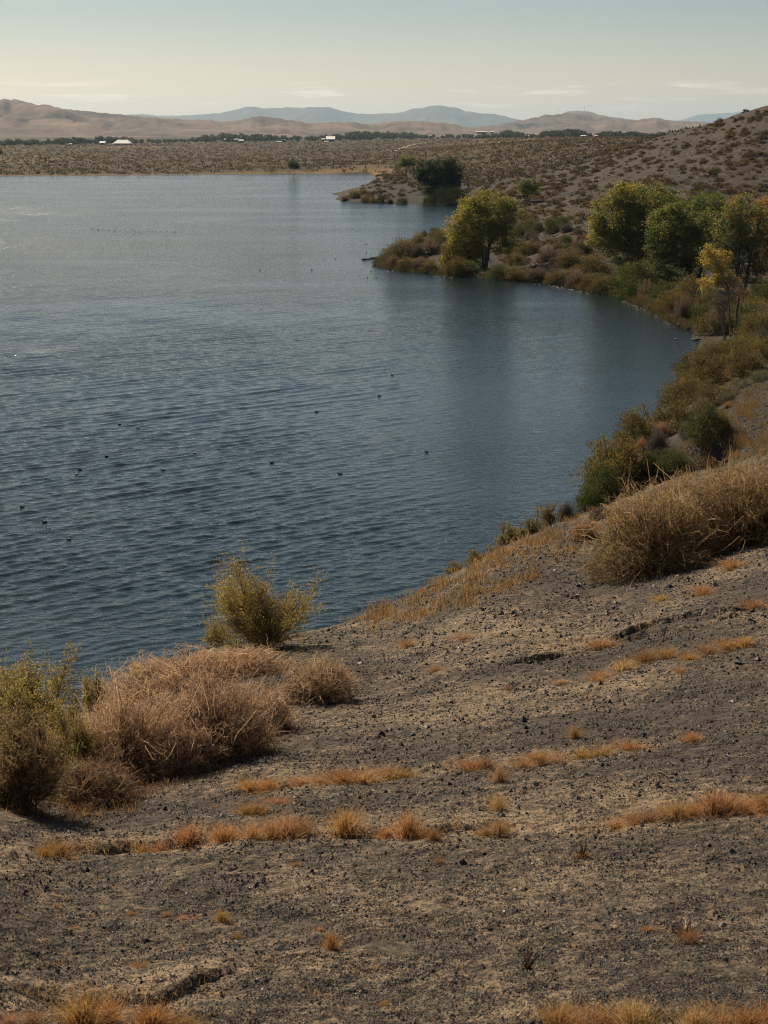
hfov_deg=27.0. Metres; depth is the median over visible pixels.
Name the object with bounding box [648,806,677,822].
grass tuft
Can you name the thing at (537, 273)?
dry shrub
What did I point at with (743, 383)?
sage shrub
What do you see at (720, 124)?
sagebrush
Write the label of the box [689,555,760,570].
grass tuft
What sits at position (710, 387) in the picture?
tamarisk shrub
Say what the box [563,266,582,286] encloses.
dry shrub
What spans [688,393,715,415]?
dry shrub
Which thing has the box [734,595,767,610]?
grass tuft
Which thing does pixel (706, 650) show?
grass tuft
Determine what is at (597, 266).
tamarisk shrub
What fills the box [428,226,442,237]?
green shrub
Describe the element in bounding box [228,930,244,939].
grass tuft
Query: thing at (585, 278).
tamarisk shrub
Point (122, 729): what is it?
dry tumbleweed
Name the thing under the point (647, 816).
grass tuft
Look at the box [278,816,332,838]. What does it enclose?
grass tuft
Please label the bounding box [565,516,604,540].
dry bush
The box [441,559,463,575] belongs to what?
dry bush
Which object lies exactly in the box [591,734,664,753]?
grass tuft
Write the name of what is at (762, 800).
grass tuft
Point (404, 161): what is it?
pale tree
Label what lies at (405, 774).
grass tuft
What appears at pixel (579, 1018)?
grass tuft
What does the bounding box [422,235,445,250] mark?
green shrub
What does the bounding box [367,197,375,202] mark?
tamarisk shrub
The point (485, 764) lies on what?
grass tuft
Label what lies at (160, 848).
grass tuft
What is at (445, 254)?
tamarisk shrub
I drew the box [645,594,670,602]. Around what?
grass tuft
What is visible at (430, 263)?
tamarisk shrub
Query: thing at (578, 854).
grass tuft
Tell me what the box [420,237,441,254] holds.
dry shrub
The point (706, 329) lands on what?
tamarisk shrub
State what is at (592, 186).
sagebrush
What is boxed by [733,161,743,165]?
sagebrush
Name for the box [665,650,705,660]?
grass tuft
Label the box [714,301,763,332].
green shrub
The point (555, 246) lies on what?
dry shrub
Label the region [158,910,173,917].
grass tuft
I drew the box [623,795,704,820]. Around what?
grass tuft
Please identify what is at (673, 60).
sky
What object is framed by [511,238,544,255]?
tamarisk shrub
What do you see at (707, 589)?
grass tuft
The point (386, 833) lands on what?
grass tuft
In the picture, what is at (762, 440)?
slope grass
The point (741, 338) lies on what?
tamarisk shrub
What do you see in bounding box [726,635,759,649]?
grass tuft
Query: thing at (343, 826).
grass tuft
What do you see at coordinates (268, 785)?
grass tuft
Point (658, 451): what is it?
sage shrub
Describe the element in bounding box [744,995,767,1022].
grass tuft
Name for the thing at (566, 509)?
bare shrub
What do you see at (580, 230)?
sagebrush
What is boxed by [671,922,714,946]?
grass tuft
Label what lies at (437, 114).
blue mountains
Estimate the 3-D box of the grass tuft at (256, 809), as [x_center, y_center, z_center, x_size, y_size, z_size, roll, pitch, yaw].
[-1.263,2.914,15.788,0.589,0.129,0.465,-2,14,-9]
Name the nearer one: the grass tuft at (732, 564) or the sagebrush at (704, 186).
the grass tuft at (732, 564)
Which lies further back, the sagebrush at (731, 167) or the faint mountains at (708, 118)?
the faint mountains at (708, 118)
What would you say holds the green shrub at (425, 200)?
on the ground at (532, 596)
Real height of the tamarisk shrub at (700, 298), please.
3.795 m
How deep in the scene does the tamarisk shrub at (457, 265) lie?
247.94 m
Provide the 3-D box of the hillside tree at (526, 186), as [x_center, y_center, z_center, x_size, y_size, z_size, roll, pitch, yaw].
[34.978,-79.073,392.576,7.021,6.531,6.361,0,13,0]
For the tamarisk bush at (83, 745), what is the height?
1.152 m
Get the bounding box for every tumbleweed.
[44,651,223,783]
[46,749,149,811]
[92,648,179,702]
[127,708,240,782]
[138,642,260,697]
[146,654,293,765]
[195,635,312,680]
[227,682,314,735]
[268,649,378,706]
[635,435,646,453]
[647,421,676,438]
[722,401,731,408]
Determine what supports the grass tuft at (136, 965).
on the ground at (532, 596)
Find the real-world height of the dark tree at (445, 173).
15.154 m
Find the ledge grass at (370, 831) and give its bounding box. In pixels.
[26,613,762,1023]
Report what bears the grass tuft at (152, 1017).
on the ground at (532, 596)
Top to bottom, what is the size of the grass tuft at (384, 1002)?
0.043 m
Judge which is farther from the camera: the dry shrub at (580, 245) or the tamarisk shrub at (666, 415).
the dry shrub at (580, 245)
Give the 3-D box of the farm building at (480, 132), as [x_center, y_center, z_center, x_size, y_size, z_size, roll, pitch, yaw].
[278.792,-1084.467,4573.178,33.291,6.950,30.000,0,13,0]
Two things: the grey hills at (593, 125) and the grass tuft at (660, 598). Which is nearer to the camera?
the grass tuft at (660, 598)
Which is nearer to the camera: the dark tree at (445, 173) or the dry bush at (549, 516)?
the dry bush at (549, 516)
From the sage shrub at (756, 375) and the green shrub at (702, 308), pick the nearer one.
the sage shrub at (756, 375)
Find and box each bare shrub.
[406,242,426,257]
[523,230,536,240]
[529,233,539,242]
[555,497,575,521]
[558,223,573,232]
[575,247,585,257]
[642,424,673,455]
[751,325,767,345]
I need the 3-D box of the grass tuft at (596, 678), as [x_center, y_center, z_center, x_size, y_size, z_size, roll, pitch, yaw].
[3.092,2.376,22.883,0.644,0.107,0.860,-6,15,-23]
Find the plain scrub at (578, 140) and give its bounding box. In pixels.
[0,124,700,185]
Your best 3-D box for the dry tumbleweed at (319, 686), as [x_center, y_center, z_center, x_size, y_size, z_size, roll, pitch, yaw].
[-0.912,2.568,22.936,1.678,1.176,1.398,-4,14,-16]
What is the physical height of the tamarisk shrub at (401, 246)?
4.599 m
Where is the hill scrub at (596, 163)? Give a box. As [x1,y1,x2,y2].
[347,109,767,270]
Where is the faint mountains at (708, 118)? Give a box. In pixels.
[675,112,740,122]
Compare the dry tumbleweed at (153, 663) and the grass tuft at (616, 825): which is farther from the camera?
the dry tumbleweed at (153, 663)
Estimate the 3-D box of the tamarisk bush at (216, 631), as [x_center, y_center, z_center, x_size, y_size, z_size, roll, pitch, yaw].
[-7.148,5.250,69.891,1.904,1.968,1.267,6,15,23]
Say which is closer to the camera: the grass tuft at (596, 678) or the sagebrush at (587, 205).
the grass tuft at (596, 678)
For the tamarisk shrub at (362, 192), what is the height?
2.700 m
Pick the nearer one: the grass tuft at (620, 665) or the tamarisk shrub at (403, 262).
the grass tuft at (620, 665)
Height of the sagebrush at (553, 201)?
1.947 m
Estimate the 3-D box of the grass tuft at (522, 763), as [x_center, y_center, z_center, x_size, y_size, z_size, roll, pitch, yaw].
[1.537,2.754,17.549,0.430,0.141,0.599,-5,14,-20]
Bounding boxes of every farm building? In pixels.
[114,139,131,144]
[224,138,238,141]
[326,136,334,141]
[476,131,486,133]
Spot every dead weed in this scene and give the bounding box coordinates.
[185,830,204,842]
[521,945,538,969]
[576,839,590,858]
[670,916,698,934]
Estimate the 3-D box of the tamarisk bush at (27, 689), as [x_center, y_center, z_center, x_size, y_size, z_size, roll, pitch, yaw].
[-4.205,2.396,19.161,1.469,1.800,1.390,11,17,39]
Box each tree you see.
[211,135,219,141]
[239,136,247,140]
[287,158,300,169]
[357,133,369,138]
[395,153,416,168]
[411,156,465,194]
[437,187,523,267]
[513,176,540,199]
[583,179,691,269]
[641,199,720,289]
[684,184,746,274]
[705,191,767,291]
[746,193,767,280]
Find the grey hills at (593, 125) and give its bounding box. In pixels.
[471,113,709,134]
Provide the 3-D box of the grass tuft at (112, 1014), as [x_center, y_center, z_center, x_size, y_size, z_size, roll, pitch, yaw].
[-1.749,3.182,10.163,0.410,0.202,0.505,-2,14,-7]
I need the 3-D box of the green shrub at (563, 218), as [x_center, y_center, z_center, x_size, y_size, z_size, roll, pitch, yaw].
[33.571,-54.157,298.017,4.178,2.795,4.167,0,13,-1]
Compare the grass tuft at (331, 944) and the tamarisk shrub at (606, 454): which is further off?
the tamarisk shrub at (606, 454)
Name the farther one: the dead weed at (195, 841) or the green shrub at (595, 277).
the green shrub at (595, 277)
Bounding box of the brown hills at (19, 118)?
[0,99,499,136]
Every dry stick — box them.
[335,949,370,957]
[365,871,393,879]
[700,850,726,858]
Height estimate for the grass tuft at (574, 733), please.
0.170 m
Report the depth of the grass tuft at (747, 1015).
9.89 m
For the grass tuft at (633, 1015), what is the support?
on the ground at (532, 596)
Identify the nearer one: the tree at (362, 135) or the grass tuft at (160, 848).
the grass tuft at (160, 848)
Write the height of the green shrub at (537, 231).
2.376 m
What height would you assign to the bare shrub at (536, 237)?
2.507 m
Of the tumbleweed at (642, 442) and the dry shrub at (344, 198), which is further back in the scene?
the dry shrub at (344, 198)
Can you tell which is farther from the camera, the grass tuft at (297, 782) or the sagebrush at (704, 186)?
the sagebrush at (704, 186)
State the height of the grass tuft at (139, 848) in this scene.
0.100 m
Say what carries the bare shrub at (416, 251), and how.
on the ground at (532, 596)
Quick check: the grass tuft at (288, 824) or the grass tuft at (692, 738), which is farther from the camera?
the grass tuft at (692, 738)
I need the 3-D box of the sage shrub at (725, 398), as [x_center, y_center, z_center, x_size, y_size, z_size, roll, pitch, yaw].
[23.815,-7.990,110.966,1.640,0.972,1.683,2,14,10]
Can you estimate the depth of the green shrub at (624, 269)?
219.88 m
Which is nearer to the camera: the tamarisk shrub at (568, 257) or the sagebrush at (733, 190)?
the tamarisk shrub at (568, 257)
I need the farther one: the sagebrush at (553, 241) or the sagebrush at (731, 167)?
the sagebrush at (731, 167)
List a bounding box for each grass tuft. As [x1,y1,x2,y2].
[0,1006,36,1023]
[5,999,59,1023]
[34,831,92,859]
[34,839,61,858]
[34,980,151,1023]
[75,986,137,1023]
[100,991,211,1023]
[118,957,153,967]
[123,839,151,852]
[127,910,137,915]
[134,833,169,854]
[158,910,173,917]
[159,1009,219,1023]
[161,814,211,852]
[172,913,190,920]
[189,817,258,845]
[204,907,236,923]
[224,773,272,793]
[226,797,265,816]
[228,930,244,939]
[232,799,281,816]
[234,815,278,840]
[241,810,308,841]
[250,792,307,803]
[255,775,293,792]
[260,804,315,839]
[271,771,316,787]
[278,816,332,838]
[288,859,308,867]
[296,769,350,784]
[303,760,379,785]
[314,930,345,952]
[316,800,385,839]
[326,763,401,787]
[364,758,429,780]
[365,824,402,838]
[374,761,434,780]
[375,998,394,1005]
[380,805,435,839]
[393,637,419,647]
[402,820,453,839]
[414,825,449,839]
[424,662,445,673]
[428,856,447,862]
[442,752,502,772]
[448,631,474,642]
[464,754,502,769]
[467,815,526,838]
[469,823,500,837]
[483,762,517,782]
[483,790,513,812]
[497,685,519,690]
[504,754,541,769]
[514,996,609,1023]
[516,749,560,766]
[526,746,583,764]
[548,677,570,684]
[551,999,628,1023]
[562,725,587,737]
[563,745,594,758]
[565,738,627,758]
[565,1000,607,1023]
[566,664,620,680]
[570,848,601,860]
[571,633,632,652]
[577,670,610,681]
[586,814,640,831]
[590,992,678,1023]
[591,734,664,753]
[592,657,650,672]
[602,806,660,825]
[616,804,671,824]
[621,646,660,664]
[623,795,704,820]
[629,923,662,932]
[644,644,684,660]
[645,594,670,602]
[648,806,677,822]
[656,997,738,1023]
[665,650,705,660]
[671,663,691,673]
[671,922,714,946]
[675,799,719,818]
[677,728,704,743]
[680,783,758,821]
[682,640,728,657]
[686,583,722,596]
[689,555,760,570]
[691,998,748,1023]
[695,994,767,1023]
[700,788,760,814]
[701,633,755,652]
[710,788,767,818]
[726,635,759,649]
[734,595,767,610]
[735,788,767,814]
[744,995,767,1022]
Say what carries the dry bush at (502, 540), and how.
on the ground at (532, 596)
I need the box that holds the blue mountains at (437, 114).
[129,105,518,126]
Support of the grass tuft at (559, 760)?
on the ground at (532, 596)
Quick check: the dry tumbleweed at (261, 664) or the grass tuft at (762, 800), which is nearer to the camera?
the grass tuft at (762, 800)
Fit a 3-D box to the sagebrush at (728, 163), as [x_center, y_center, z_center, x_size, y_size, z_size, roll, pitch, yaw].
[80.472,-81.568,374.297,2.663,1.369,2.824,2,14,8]
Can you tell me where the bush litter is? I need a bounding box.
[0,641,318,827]
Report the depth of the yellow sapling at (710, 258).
170.58 m
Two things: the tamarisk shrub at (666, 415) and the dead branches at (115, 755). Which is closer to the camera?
the dead branches at (115, 755)
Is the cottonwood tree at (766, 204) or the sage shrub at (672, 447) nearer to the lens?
the sage shrub at (672, 447)
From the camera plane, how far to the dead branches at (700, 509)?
33.77 m
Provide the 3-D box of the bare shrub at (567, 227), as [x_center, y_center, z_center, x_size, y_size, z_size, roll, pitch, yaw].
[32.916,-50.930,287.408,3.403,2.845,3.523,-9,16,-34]
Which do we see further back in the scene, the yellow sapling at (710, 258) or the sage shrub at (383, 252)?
the sage shrub at (383, 252)
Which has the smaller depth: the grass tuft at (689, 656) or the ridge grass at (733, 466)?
the grass tuft at (689, 656)
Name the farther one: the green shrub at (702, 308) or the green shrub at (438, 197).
the green shrub at (438, 197)
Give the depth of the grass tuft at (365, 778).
17.08 m
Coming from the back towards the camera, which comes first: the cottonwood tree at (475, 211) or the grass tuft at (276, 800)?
the cottonwood tree at (475, 211)
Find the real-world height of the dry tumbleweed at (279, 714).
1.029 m
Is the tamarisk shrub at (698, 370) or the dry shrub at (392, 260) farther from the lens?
the dry shrub at (392, 260)
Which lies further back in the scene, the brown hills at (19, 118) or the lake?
the brown hills at (19, 118)
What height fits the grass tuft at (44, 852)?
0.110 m
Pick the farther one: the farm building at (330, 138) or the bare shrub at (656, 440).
the farm building at (330, 138)
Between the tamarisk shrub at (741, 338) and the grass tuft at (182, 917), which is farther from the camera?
the tamarisk shrub at (741, 338)
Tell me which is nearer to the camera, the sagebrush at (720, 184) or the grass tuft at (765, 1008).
the grass tuft at (765, 1008)
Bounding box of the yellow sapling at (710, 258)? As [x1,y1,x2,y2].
[696,242,744,336]
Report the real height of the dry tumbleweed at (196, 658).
1.237 m
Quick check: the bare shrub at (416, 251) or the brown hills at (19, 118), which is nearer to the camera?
the bare shrub at (416, 251)
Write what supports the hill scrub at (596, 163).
on the ground at (532, 596)
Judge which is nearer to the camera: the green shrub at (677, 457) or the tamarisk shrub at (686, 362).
the green shrub at (677, 457)
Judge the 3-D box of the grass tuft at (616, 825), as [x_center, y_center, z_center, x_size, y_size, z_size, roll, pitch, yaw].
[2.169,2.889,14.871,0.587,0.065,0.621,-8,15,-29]
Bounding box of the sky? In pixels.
[0,0,767,120]
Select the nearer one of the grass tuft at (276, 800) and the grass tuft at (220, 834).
the grass tuft at (220, 834)
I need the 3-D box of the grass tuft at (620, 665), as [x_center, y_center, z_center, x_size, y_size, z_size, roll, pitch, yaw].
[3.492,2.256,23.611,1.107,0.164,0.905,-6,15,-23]
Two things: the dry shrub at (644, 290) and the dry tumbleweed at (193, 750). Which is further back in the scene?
the dry shrub at (644, 290)
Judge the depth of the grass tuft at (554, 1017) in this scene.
9.87 m
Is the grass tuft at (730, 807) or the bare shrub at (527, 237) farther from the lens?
the bare shrub at (527, 237)
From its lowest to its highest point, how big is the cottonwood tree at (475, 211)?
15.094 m
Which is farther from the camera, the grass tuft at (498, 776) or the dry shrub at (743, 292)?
the dry shrub at (743, 292)
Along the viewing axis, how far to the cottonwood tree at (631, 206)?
239.29 m
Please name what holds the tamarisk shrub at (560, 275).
on the ground at (532, 596)
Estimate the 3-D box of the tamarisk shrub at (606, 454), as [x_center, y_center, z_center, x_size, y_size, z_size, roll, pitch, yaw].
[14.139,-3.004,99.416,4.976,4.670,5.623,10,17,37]
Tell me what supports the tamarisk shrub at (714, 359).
on the ground at (532, 596)
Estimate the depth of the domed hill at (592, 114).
13948.46 m
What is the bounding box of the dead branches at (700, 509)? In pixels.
[673,493,736,542]
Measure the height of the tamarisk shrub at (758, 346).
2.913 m
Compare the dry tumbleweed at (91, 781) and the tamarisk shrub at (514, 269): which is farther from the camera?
the tamarisk shrub at (514, 269)
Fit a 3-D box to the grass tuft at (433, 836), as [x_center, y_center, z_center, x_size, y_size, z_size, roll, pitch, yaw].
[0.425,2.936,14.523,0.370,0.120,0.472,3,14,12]
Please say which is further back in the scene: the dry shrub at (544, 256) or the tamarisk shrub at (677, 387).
the dry shrub at (544, 256)
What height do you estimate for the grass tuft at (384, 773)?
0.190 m
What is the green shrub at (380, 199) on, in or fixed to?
on the ground at (532, 596)
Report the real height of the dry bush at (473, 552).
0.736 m
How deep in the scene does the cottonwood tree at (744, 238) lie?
210.89 m
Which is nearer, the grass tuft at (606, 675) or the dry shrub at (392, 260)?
the grass tuft at (606, 675)
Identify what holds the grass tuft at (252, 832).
on the ground at (532, 596)
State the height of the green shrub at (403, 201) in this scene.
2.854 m
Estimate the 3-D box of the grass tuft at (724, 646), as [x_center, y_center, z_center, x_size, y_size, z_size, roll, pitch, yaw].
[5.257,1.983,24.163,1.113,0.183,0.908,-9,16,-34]
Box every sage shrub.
[378,248,389,257]
[654,446,669,458]
[666,446,681,455]
[676,420,691,438]
[717,391,735,403]
[731,377,752,389]
[745,369,767,380]
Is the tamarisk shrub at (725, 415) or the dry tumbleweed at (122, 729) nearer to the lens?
the dry tumbleweed at (122, 729)
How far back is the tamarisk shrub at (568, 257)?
250.47 m
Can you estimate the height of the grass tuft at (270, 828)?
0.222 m
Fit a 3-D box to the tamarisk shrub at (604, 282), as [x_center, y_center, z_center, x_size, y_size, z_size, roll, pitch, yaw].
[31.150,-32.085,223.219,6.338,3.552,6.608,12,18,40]
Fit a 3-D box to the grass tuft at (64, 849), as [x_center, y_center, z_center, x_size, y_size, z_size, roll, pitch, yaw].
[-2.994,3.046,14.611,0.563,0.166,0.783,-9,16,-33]
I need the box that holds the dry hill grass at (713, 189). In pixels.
[467,117,767,269]
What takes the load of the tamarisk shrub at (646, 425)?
on the ground at (532, 596)
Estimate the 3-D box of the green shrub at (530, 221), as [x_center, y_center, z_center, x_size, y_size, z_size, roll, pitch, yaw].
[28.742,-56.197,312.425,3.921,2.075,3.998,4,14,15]
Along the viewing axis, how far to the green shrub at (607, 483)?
96.66 m
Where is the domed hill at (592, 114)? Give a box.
[562,111,634,120]
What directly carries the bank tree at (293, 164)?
on the ground at (532, 596)
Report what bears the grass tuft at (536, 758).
on the ground at (532, 596)
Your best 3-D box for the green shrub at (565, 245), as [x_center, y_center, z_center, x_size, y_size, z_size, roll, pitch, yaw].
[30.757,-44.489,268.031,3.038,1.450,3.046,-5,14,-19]
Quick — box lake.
[0,174,698,712]
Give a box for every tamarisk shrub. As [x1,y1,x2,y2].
[348,190,361,198]
[358,187,367,194]
[360,195,369,201]
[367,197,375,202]
[384,235,414,258]
[394,255,417,269]
[410,230,427,246]
[417,256,438,271]
[428,226,452,241]
[435,236,457,267]
[439,253,471,276]
[497,263,532,280]
[505,251,529,266]
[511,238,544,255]
[514,207,529,217]
[523,188,541,197]
[539,267,572,284]
[549,248,590,267]
[567,430,645,496]
[571,252,616,275]
[572,272,600,288]
[584,271,618,293]
[595,429,660,483]
[609,399,658,450]
[645,298,662,309]
[645,389,698,435]
[653,365,702,409]
[654,288,684,310]
[654,291,681,312]
[664,345,714,377]
[670,272,702,301]
[678,354,723,396]
[683,375,742,405]
[687,286,725,306]
[687,303,734,336]
[692,337,728,364]
[698,346,747,385]
[709,290,746,314]
[713,408,732,435]
[715,329,760,355]
[715,340,767,379]
[728,306,767,336]
[730,292,767,318]
[737,332,767,368]
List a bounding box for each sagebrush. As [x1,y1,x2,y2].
[535,239,546,245]
[536,194,548,199]
[546,198,561,204]
[547,238,558,244]
[551,211,563,216]
[574,218,583,223]
[574,227,587,234]
[585,201,597,208]
[586,183,597,189]
[661,177,673,183]
[685,190,697,195]
[691,185,703,190]
[700,183,711,188]
[704,170,718,176]
[712,181,723,187]
[713,175,725,181]
[714,121,724,127]
[722,161,733,165]
[724,165,736,169]
[727,187,737,192]
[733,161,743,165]
[738,128,751,135]
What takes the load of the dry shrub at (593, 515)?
on the ground at (532, 596)
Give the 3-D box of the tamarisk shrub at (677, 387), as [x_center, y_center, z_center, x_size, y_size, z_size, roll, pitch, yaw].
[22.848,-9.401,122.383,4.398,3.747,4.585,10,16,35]
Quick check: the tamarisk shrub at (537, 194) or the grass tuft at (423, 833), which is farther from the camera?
the tamarisk shrub at (537, 194)
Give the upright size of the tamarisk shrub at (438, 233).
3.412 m
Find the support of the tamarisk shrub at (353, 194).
on the ground at (532, 596)
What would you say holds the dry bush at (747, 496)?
on the ground at (532, 596)
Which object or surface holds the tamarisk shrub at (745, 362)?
on the ground at (532, 596)
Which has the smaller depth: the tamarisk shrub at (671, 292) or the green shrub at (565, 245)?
the tamarisk shrub at (671, 292)
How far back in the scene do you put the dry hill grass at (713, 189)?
370.33 m
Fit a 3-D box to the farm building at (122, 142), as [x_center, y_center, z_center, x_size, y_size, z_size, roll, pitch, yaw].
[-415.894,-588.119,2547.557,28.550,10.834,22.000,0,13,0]
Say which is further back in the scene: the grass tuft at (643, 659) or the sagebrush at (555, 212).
the sagebrush at (555, 212)
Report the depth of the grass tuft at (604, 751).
18.05 m
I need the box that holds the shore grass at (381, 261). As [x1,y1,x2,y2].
[371,255,703,330]
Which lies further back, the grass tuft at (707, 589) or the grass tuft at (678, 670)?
the grass tuft at (707, 589)
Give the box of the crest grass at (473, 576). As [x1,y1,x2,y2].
[339,503,604,633]
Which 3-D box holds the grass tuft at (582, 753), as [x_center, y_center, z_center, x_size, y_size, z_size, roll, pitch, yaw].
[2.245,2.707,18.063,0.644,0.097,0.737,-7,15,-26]
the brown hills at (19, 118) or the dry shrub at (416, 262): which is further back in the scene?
the brown hills at (19, 118)
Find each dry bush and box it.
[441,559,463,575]
[464,544,483,563]
[479,542,499,556]
[493,519,522,548]
[512,522,527,537]
[520,505,547,534]
[536,500,563,527]
[544,457,744,585]
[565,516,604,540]
[635,446,767,556]
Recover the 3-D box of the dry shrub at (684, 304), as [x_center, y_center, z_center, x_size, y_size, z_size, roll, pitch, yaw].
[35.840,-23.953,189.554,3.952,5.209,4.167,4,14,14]
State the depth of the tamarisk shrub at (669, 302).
196.55 m
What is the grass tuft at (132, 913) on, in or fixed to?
on the ground at (532, 596)
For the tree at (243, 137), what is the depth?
3039.74 m
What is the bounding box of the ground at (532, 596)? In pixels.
[0,106,767,1023]
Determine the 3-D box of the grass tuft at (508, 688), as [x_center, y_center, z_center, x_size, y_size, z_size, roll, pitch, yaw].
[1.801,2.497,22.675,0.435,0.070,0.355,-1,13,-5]
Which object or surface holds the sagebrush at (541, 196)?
on the ground at (532, 596)
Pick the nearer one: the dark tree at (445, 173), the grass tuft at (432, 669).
the grass tuft at (432, 669)
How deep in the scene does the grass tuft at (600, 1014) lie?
9.95 m
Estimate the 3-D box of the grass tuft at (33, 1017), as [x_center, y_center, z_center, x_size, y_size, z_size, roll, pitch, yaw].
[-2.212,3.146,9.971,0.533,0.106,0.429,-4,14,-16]
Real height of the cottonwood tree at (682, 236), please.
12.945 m
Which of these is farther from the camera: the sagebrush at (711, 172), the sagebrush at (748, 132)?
the sagebrush at (748, 132)
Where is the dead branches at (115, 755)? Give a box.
[97,742,134,772]
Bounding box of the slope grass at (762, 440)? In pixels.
[662,382,767,467]
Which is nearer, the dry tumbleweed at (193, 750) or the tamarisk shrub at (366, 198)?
the dry tumbleweed at (193, 750)
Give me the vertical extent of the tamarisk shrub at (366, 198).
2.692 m
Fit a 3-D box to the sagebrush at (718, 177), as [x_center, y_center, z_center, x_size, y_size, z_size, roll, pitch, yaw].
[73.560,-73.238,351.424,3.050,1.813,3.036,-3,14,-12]
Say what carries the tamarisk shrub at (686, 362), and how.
on the ground at (532, 596)
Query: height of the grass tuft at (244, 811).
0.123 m
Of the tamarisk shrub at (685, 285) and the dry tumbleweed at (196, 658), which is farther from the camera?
the tamarisk shrub at (685, 285)
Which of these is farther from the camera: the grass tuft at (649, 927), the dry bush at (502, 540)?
the dry bush at (502, 540)
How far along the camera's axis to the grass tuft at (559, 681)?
22.86 m
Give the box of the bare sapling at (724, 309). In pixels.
[700,274,751,339]
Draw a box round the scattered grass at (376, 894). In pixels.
[4,564,763,1023]
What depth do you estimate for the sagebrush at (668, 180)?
366.25 m
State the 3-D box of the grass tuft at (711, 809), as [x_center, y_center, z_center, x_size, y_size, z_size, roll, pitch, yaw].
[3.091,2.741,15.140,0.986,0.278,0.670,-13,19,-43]
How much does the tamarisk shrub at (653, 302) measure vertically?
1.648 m
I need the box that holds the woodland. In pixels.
[0,129,667,144]
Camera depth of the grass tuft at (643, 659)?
24.03 m
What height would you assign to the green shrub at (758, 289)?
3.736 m
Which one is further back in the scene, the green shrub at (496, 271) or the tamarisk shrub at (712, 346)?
the green shrub at (496, 271)
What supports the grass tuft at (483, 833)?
on the ground at (532, 596)
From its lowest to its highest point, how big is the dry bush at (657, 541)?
3.098 m
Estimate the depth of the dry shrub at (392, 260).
262.92 m
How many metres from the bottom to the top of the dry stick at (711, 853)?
0.058 m
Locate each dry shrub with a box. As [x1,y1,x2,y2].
[339,195,348,200]
[386,253,398,267]
[409,255,423,268]
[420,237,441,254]
[523,264,547,282]
[535,245,559,262]
[552,242,560,249]
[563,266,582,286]
[565,264,583,274]
[568,236,597,252]
[586,503,609,520]
[631,278,659,298]
[669,290,703,319]
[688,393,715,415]
[730,281,751,301]
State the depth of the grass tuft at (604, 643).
25.92 m
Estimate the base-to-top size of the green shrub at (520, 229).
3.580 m
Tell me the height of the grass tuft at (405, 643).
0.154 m
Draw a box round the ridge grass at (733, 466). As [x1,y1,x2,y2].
[637,451,767,503]
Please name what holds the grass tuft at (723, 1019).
on the ground at (532, 596)
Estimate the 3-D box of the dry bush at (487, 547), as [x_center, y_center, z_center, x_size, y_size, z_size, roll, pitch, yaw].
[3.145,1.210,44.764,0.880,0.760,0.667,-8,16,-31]
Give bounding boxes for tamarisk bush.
[0,637,100,748]
[0,695,81,816]
[32,686,110,779]
[79,668,110,712]
[193,542,329,651]
[202,613,239,647]
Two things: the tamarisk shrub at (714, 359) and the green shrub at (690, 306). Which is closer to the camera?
the tamarisk shrub at (714, 359)
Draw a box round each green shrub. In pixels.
[376,193,385,202]
[395,197,408,203]
[422,194,432,203]
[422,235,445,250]
[427,185,446,204]
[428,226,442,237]
[440,183,470,205]
[457,259,479,275]
[466,253,487,265]
[481,261,517,279]
[496,236,522,253]
[509,223,533,238]
[523,227,539,236]
[525,219,536,227]
[529,221,544,231]
[541,217,562,234]
[555,215,571,225]
[558,234,573,243]
[562,243,574,249]
[573,480,606,511]
[576,456,629,506]
[589,272,609,285]
[603,258,643,291]
[612,253,664,298]
[630,447,659,475]
[642,260,675,284]
[644,279,679,301]
[652,447,690,473]
[680,397,731,444]
[683,301,704,317]
[689,302,715,323]
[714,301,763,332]
[743,280,767,306]
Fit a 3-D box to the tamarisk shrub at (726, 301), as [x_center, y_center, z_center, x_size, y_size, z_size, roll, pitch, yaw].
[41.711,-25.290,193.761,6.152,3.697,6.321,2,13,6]
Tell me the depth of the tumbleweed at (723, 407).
109.03 m
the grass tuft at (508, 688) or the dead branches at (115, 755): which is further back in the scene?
the grass tuft at (508, 688)
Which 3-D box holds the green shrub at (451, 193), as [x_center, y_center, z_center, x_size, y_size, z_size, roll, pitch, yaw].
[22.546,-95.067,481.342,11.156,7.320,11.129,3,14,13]
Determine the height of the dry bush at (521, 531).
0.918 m
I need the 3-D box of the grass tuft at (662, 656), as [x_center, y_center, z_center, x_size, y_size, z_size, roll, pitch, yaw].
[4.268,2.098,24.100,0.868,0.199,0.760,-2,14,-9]
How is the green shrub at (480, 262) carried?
on the ground at (532, 596)
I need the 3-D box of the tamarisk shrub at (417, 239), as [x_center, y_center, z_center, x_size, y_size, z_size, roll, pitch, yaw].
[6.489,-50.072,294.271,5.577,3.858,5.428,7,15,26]
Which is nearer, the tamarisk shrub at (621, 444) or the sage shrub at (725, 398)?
the tamarisk shrub at (621, 444)
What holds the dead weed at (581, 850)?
on the ground at (532, 596)
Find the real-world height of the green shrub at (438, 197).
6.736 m
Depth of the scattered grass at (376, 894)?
11.98 m
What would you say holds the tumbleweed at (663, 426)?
on the ground at (532, 596)
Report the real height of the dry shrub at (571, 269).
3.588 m
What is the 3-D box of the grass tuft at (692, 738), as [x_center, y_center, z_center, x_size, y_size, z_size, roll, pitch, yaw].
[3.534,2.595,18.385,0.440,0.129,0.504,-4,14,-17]

